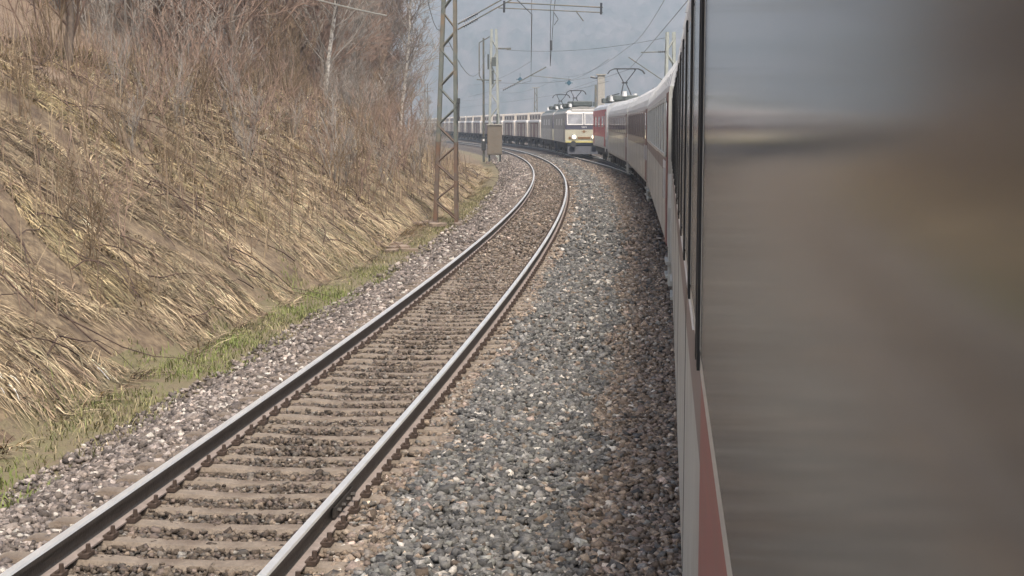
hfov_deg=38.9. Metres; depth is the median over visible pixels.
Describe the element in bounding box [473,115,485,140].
freight wagon
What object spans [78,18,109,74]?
bush
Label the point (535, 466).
ballast
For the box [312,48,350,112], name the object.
bush
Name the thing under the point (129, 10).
bare tree
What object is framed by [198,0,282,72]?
bush
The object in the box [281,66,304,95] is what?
bush
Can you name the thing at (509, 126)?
freight wagon
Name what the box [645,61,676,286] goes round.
passenger coach
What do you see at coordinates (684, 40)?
window
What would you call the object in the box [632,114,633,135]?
window
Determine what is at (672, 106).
window
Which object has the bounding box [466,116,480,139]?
freight wagon
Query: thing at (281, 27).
bare tree
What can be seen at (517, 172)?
ballast
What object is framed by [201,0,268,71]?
bush
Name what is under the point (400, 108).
bush
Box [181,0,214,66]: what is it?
bush
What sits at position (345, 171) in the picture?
bush
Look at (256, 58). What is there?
bush
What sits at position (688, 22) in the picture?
window
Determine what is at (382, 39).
bare tree
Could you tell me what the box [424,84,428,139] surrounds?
lattice mast
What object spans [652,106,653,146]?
window
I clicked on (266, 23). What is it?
bare tree
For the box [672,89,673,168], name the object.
window
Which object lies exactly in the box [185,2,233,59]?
bare tree
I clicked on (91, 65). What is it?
bush
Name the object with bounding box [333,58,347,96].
bush
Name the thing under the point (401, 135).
bush
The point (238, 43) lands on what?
bush
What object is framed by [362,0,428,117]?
bare tree
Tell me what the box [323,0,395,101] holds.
bare tree
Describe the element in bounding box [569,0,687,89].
contact wire
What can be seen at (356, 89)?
bush
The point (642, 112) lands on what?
window
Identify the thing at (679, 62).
window
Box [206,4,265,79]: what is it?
bush
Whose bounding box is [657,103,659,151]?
window
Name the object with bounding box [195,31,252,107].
bush
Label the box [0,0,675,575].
ground
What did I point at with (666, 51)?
lattice mast
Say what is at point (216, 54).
bush
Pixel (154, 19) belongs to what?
bush
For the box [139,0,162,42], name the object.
bare tree
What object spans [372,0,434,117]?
bare tree
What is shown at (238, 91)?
bush
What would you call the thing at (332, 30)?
birch tree
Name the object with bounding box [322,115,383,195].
bush
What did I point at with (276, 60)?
bush
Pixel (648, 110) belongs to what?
window
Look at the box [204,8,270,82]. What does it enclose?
bush
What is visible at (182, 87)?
bush
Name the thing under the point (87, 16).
bare tree
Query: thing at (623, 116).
window
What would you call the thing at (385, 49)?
bare tree
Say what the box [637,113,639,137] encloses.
window
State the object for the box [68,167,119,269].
bush
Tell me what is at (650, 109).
window
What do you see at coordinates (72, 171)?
bush
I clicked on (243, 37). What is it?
bush
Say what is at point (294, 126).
bush
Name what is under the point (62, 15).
bare tree
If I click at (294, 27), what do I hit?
bush
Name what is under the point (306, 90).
bush
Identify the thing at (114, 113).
bush
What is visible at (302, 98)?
bush
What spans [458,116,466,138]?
freight wagon
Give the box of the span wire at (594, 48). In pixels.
[501,38,661,50]
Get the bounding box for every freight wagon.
[445,117,459,136]
[449,117,459,136]
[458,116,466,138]
[459,116,476,138]
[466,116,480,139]
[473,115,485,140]
[481,115,493,141]
[492,114,515,143]
[503,113,528,144]
[515,113,538,146]
[528,112,548,148]
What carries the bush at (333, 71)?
on the ground at (148, 338)
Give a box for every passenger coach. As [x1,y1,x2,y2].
[607,97,636,175]
[626,87,655,198]
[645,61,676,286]
[668,0,1023,575]
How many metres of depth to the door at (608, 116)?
90.94 m
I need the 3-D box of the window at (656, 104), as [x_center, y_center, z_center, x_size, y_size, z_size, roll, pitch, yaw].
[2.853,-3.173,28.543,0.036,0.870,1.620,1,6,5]
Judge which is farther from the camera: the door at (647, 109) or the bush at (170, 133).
the door at (647, 109)
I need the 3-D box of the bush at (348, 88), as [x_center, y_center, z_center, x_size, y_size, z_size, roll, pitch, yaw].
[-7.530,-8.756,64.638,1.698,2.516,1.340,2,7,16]
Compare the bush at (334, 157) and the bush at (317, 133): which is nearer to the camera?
the bush at (334, 157)
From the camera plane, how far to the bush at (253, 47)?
47.94 m
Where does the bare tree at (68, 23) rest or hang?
on the ground at (148, 338)
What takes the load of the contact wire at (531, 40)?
hanging from the span wire
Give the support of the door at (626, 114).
in the passenger coach at (617, 131)
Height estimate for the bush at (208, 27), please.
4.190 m
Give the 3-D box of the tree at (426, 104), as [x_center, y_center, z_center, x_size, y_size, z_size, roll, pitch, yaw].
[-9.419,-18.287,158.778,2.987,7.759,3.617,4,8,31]
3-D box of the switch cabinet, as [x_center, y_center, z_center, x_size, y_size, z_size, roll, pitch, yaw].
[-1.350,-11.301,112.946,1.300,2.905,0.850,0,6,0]
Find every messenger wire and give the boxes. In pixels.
[465,61,605,100]
[478,0,531,84]
[572,1,663,76]
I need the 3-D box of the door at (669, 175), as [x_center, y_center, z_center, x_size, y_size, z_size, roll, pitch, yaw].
[2.044,-1.462,18.651,0.065,2.200,0.900,1,7,6]
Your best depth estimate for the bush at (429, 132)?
73.07 m
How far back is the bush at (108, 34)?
35.49 m
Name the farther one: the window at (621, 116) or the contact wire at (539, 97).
the contact wire at (539, 97)
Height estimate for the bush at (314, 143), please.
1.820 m
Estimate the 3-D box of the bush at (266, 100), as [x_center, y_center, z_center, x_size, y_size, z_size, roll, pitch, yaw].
[-6.143,-4.592,36.025,1.690,2.915,2.573,5,8,37]
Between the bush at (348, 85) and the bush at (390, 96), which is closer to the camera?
the bush at (348, 85)
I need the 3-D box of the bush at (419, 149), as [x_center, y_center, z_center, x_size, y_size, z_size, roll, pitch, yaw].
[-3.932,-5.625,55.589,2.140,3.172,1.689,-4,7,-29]
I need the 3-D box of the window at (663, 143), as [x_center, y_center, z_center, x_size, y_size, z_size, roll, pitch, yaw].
[2.397,-2.529,22.870,0.036,0.870,1.620,1,6,5]
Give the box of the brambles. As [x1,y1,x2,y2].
[0,54,498,420]
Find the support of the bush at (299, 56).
on the ground at (148, 338)
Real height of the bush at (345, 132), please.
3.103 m
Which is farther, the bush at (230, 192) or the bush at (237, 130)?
the bush at (237, 130)
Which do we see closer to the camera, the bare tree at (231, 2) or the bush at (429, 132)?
the bare tree at (231, 2)
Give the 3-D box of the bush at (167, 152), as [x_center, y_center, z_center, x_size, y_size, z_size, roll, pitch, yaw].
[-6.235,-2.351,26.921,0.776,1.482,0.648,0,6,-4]
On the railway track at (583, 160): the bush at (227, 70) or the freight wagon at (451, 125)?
the freight wagon at (451, 125)
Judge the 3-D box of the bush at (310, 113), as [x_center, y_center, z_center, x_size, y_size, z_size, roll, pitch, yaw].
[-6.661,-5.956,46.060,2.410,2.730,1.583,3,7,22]
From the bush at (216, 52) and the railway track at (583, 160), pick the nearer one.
the bush at (216, 52)
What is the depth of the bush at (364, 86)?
66.02 m
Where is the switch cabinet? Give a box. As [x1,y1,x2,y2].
[486,124,502,161]
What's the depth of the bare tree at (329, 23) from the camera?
76.56 m
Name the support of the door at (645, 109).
in the passenger coach at (636, 141)
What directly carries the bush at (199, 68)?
on the ground at (148, 338)
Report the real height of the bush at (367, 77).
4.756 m
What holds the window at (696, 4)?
in the passenger coach at (846, 191)
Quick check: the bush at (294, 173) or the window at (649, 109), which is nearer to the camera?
the bush at (294, 173)
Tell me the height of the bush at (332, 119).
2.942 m
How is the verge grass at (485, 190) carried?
on the ground at (148, 338)
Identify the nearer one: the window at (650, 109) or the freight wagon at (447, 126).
the window at (650, 109)
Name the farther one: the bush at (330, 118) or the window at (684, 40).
the bush at (330, 118)
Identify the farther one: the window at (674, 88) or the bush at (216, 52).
the bush at (216, 52)
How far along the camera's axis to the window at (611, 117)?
85.25 m
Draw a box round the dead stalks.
[0,0,470,332]
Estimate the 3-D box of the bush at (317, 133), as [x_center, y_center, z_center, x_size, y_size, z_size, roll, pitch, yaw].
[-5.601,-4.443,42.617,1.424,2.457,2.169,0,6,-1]
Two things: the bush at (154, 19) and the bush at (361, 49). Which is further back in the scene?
the bush at (361, 49)
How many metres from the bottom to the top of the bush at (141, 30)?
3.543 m
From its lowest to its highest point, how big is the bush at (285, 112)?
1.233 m
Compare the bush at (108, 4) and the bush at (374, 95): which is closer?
the bush at (108, 4)
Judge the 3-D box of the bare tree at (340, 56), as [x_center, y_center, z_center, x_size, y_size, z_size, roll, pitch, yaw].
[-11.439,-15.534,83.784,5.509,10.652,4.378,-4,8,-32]
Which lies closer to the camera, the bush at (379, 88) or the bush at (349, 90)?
the bush at (379, 88)
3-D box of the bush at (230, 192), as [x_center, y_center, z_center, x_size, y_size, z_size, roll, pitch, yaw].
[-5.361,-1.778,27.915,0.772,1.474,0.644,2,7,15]
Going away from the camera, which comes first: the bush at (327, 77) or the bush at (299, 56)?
the bush at (299, 56)
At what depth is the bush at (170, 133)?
28.76 m
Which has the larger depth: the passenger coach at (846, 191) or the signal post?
the signal post
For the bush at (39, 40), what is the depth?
31.94 m
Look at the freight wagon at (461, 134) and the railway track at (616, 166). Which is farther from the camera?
the freight wagon at (461, 134)
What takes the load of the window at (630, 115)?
in the passenger coach at (636, 141)
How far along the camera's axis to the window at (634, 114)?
56.14 m
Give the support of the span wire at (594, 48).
attached to the lattice mast at (493, 62)
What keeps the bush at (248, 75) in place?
on the ground at (148, 338)
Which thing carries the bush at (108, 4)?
on the ground at (148, 338)
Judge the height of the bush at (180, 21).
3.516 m
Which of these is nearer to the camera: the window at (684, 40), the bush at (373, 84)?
the window at (684, 40)
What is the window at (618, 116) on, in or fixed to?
in the passenger coach at (617, 131)
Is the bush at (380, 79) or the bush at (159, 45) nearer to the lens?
the bush at (159, 45)
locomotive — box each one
[541,94,569,151]
[554,90,597,155]
[593,68,644,162]
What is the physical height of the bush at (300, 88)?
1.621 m
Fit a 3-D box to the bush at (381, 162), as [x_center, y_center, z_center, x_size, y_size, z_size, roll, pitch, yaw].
[-4.155,-3.962,43.088,2.666,3.020,1.751,-1,7,-7]
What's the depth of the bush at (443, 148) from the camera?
65.72 m
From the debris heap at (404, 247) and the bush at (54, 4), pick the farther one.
the debris heap at (404, 247)
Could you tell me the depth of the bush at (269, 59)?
65.88 m
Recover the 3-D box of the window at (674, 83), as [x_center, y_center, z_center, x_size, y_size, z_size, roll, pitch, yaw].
[1.578,-1.523,13.998,0.042,0.870,1.140,1,7,6]
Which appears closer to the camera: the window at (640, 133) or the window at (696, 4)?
the window at (696, 4)
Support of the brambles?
on the ground at (148, 338)
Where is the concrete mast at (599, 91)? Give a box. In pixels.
[590,74,605,107]
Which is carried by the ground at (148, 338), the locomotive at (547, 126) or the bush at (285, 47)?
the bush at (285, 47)
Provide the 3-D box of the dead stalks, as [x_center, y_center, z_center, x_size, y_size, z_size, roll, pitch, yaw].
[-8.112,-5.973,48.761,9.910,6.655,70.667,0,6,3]
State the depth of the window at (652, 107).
34.97 m
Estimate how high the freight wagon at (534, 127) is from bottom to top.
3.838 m
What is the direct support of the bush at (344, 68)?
on the ground at (148, 338)
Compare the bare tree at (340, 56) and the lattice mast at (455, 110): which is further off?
the bare tree at (340, 56)
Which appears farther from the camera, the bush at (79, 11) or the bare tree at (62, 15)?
the bush at (79, 11)
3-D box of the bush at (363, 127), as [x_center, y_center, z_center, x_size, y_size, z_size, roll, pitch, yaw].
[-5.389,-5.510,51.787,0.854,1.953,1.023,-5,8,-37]
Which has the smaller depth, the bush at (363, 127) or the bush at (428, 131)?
the bush at (363, 127)
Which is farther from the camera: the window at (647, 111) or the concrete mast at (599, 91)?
the concrete mast at (599, 91)
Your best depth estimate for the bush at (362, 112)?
52.29 m
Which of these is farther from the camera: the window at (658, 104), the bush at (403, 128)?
the bush at (403, 128)
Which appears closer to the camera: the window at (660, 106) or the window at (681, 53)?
the window at (681, 53)
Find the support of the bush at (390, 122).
on the ground at (148, 338)
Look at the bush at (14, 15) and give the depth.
33.54 m
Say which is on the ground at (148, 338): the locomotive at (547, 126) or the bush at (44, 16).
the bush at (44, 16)
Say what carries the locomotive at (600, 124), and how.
on the railway track at (616, 166)
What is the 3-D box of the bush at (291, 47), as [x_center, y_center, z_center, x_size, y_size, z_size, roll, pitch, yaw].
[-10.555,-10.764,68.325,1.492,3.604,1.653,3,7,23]
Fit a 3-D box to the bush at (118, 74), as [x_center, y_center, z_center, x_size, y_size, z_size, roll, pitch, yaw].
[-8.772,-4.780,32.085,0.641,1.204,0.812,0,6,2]
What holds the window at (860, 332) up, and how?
in the passenger coach at (846, 191)
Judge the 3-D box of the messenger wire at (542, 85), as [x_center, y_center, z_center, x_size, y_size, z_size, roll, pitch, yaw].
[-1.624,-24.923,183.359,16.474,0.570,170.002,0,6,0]
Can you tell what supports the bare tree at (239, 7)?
on the ground at (148, 338)
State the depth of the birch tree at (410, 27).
95.78 m
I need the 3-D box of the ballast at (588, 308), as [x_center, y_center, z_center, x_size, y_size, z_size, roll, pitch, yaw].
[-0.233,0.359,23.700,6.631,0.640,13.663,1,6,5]
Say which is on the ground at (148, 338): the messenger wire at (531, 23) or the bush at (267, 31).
the bush at (267, 31)
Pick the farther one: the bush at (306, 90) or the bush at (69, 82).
the bush at (306, 90)
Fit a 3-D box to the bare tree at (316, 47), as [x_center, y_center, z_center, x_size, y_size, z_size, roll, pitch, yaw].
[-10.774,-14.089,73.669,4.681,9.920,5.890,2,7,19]
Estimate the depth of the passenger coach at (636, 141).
53.30 m
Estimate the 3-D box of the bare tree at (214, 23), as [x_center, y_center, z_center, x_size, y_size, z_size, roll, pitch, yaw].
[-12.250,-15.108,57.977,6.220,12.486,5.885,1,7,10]
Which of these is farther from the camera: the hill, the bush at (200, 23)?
the hill
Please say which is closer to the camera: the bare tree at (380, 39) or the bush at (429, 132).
the bush at (429, 132)
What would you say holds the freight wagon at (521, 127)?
on the railway track at (583, 160)
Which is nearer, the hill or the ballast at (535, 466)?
the ballast at (535, 466)
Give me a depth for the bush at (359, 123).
41.62 m
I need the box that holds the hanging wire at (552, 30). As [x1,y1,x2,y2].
[550,3,557,64]
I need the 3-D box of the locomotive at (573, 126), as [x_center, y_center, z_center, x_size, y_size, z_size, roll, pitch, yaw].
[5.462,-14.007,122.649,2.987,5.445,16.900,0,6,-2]
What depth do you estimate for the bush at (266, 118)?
41.65 m
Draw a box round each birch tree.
[281,0,380,94]
[357,0,451,130]
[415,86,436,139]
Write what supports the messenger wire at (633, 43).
hanging from the lattice mast at (493, 62)
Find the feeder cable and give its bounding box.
[317,0,386,15]
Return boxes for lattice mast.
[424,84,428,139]
[429,0,602,225]
[477,29,570,163]
[532,87,539,111]
[628,32,675,88]
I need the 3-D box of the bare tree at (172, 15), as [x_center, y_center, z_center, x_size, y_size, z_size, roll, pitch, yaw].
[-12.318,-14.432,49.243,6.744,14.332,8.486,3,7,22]
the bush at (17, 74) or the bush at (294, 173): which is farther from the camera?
the bush at (294, 173)
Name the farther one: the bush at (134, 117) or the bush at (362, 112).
the bush at (362, 112)
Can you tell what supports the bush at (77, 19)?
on the ground at (148, 338)
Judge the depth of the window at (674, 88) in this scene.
13.10 m
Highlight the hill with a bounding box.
[328,0,687,126]
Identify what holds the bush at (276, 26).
on the ground at (148, 338)
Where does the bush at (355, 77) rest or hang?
on the ground at (148, 338)
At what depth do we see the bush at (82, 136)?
24.30 m
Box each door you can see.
[604,114,604,145]
[607,116,608,151]
[625,114,626,159]
[626,114,627,160]
[644,109,646,179]
[645,109,647,180]
[663,92,668,244]
[668,87,673,261]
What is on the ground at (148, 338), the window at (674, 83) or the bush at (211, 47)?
the bush at (211, 47)
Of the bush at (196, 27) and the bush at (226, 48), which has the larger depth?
the bush at (226, 48)
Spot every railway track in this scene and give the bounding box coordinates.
[0,140,576,575]
[420,132,631,176]
[532,144,645,186]
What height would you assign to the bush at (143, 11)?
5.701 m
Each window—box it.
[611,117,612,131]
[614,117,615,132]
[617,116,618,132]
[619,116,620,132]
[621,116,622,133]
[623,116,624,133]
[629,115,630,134]
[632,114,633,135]
[634,114,635,135]
[636,113,637,136]
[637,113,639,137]
[639,112,641,137]
[642,112,643,138]
[647,111,647,140]
[648,110,648,141]
[649,109,649,142]
[650,109,650,143]
[651,107,652,144]
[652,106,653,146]
[653,105,655,147]
[655,104,656,149]
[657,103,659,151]
[659,101,661,152]
[661,99,665,155]
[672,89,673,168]
[672,106,672,145]
[673,83,674,167]
[673,88,674,178]
[674,73,676,184]
[675,71,677,196]
[676,62,679,203]
[678,41,682,218]
[680,34,685,240]
[683,0,691,294]
[688,0,700,359]
[696,0,1023,575]
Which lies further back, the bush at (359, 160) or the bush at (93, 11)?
the bush at (93, 11)
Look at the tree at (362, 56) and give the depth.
72.69 m
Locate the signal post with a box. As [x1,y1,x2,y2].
[479,36,489,161]
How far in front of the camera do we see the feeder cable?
52.23 m
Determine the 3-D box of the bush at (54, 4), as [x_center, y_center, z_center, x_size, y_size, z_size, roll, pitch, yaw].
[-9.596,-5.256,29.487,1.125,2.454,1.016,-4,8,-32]
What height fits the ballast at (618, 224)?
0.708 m
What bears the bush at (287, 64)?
on the ground at (148, 338)
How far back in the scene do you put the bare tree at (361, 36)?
78.87 m
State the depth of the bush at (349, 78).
71.32 m
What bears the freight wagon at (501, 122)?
on the railway track at (583, 160)
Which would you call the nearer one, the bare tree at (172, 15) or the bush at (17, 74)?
the bush at (17, 74)
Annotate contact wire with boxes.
[462,81,607,107]
[474,0,531,95]
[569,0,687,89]
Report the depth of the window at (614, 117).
80.63 m
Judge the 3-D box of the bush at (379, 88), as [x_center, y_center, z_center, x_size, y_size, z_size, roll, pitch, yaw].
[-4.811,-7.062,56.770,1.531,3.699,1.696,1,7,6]
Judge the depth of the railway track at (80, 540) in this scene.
12.18 m
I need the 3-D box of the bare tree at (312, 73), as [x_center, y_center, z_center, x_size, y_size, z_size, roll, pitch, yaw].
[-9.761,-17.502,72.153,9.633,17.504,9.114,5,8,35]
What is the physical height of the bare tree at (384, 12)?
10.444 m
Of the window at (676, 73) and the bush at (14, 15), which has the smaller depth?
the window at (676, 73)
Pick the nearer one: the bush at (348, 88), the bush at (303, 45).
the bush at (303, 45)
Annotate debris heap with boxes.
[378,239,417,252]
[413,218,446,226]
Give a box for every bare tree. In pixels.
[17,0,73,66]
[85,0,91,32]
[125,0,130,25]
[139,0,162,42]
[160,0,219,59]
[163,0,330,82]
[176,0,187,64]
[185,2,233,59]
[188,0,315,79]
[198,0,216,53]
[223,0,243,58]
[234,0,315,83]
[241,0,294,68]
[256,0,351,83]
[260,0,341,84]
[269,0,374,80]
[271,0,362,67]
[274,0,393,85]
[276,0,363,69]
[298,0,345,93]
[303,0,352,82]
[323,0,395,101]
[325,0,412,103]
[335,0,408,98]
[335,1,408,99]
[344,0,426,96]
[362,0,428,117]
[365,0,401,113]
[366,5,405,126]
[370,0,438,127]
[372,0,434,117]
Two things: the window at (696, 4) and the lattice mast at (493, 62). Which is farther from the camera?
the lattice mast at (493, 62)
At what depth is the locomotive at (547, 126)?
139.11 m
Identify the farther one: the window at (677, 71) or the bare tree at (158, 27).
the bare tree at (158, 27)
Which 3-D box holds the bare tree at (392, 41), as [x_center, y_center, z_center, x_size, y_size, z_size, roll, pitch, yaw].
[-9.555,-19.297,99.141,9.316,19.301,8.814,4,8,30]
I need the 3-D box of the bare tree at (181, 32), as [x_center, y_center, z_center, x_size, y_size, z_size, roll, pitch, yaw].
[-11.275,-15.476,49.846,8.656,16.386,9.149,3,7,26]
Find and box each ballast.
[0,357,681,575]
[168,256,674,397]
[370,187,667,280]
[484,154,644,199]
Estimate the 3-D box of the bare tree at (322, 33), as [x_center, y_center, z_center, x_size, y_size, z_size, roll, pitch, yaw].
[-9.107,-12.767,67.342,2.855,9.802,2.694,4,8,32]
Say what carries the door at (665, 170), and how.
in the passenger coach at (658, 145)
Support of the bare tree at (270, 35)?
on the ground at (148, 338)
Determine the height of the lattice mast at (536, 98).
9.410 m
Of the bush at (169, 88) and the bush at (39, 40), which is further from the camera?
the bush at (39, 40)
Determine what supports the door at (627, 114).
in the passenger coach at (636, 141)
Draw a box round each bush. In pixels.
[0,0,49,59]
[0,138,21,198]
[1,38,53,122]
[14,0,64,88]
[17,0,53,75]
[26,0,86,52]
[28,21,49,61]
[32,30,121,126]
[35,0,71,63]
[40,114,161,246]
[51,144,88,222]
[55,66,112,181]
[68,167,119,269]
[73,0,119,44]
[74,0,80,33]
[76,31,117,94]
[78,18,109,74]
[79,1,141,69]
[80,0,155,62]
[86,2,146,79]
[90,3,110,26]
[98,0,153,60]
[98,86,134,155]
[101,80,150,149]
[102,26,202,142]
[103,45,130,97]
[113,0,191,91]
[113,30,182,117]
[114,0,257,72]
[118,4,190,92]
[131,46,161,100]
[134,89,154,127]
[135,0,207,97]
[151,0,247,76]
[153,0,199,62]
[155,124,195,201]
[157,45,197,125]
[159,104,192,177]
[176,1,212,48]
[178,3,259,90]
[178,13,251,97]
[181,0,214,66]
[182,43,209,99]
[182,56,219,123]
[184,6,236,96]
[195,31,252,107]
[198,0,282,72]
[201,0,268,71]
[201,32,226,76]
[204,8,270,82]
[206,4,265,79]
[209,22,241,72]
[211,159,248,233]
[212,52,264,150]
[213,48,308,158]
[216,3,257,96]
[219,45,291,129]
[223,17,248,88]
[225,11,268,84]
[226,110,268,162]
[233,0,281,70]
[235,51,261,110]
[240,34,273,81]
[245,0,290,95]
[250,1,303,74]
[254,27,295,106]
[256,1,330,80]
[257,26,298,97]
[258,13,303,75]
[259,7,295,90]
[262,46,275,77]
[267,3,318,104]
[269,86,310,137]
[271,60,326,140]
[276,19,316,107]
[279,25,305,79]
[281,49,295,81]
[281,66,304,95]
[281,107,294,135]
[283,70,324,125]
[284,13,320,78]
[288,148,306,200]
[292,73,309,113]
[295,73,312,117]
[295,97,337,173]
[295,116,337,171]
[304,81,360,185]
[305,41,353,105]
[310,83,361,165]
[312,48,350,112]
[312,49,347,89]
[315,120,362,188]
[318,61,340,93]
[318,95,344,147]
[321,55,357,107]
[321,123,362,207]
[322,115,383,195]
[325,97,370,196]
[329,67,361,113]
[331,106,414,200]
[332,65,371,101]
[333,8,382,100]
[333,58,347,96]
[335,60,364,104]
[337,68,360,114]
[338,45,406,118]
[339,52,391,111]
[341,80,381,149]
[343,57,387,127]
[343,69,377,111]
[350,70,376,108]
[353,81,430,171]
[353,107,375,154]
[360,61,378,102]
[360,115,409,186]
[361,68,412,118]
[362,77,387,119]
[367,60,404,147]
[378,91,427,170]
[382,98,410,138]
[384,96,426,173]
[388,90,408,133]
[390,86,418,140]
[395,101,435,177]
[408,109,432,161]
[416,119,453,170]
[417,111,443,155]
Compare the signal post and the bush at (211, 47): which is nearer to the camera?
the bush at (211, 47)
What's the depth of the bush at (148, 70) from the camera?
33.95 m
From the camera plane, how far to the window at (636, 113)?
54.31 m
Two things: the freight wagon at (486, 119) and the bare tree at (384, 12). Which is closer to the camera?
the bare tree at (384, 12)
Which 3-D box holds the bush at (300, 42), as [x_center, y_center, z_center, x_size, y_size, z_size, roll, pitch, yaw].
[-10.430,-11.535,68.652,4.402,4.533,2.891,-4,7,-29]
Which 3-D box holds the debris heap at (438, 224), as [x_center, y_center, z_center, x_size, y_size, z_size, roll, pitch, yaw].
[-2.991,-2.031,45.564,1.863,0.364,1.843,0,6,0]
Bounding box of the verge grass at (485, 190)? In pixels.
[0,182,500,508]
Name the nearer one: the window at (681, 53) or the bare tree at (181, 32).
the window at (681, 53)
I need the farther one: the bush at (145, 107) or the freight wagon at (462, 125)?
the freight wagon at (462, 125)
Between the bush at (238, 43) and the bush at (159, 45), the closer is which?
the bush at (159, 45)
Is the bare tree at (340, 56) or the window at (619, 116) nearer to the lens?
the window at (619, 116)
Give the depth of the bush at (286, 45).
54.32 m
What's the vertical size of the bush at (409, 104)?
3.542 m
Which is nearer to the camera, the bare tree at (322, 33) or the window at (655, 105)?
the window at (655, 105)
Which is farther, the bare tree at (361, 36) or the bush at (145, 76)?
the bare tree at (361, 36)
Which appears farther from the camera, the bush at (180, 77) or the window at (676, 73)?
the bush at (180, 77)
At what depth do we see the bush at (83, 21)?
43.29 m
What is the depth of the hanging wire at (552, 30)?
60.19 m
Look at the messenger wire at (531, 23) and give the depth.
63.26 m
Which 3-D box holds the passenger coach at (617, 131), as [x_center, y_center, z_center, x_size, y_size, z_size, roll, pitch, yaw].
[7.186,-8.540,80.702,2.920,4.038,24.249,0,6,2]
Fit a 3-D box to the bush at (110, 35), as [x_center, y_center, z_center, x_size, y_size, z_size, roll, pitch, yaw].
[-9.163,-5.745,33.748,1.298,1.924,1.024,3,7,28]
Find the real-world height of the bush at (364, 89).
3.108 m
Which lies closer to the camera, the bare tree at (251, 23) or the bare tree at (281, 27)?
the bare tree at (251, 23)
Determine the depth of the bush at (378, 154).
47.53 m
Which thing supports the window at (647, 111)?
in the passenger coach at (658, 145)
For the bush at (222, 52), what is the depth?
41.55 m
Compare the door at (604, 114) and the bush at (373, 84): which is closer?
the bush at (373, 84)
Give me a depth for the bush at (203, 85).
35.74 m
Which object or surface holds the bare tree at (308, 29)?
on the ground at (148, 338)
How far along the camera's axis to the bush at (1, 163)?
18.79 m
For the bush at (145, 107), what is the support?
on the ground at (148, 338)
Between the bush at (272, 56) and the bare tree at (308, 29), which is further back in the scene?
the bare tree at (308, 29)
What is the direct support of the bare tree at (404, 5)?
on the ground at (148, 338)
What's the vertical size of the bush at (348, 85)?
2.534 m
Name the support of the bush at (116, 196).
on the ground at (148, 338)

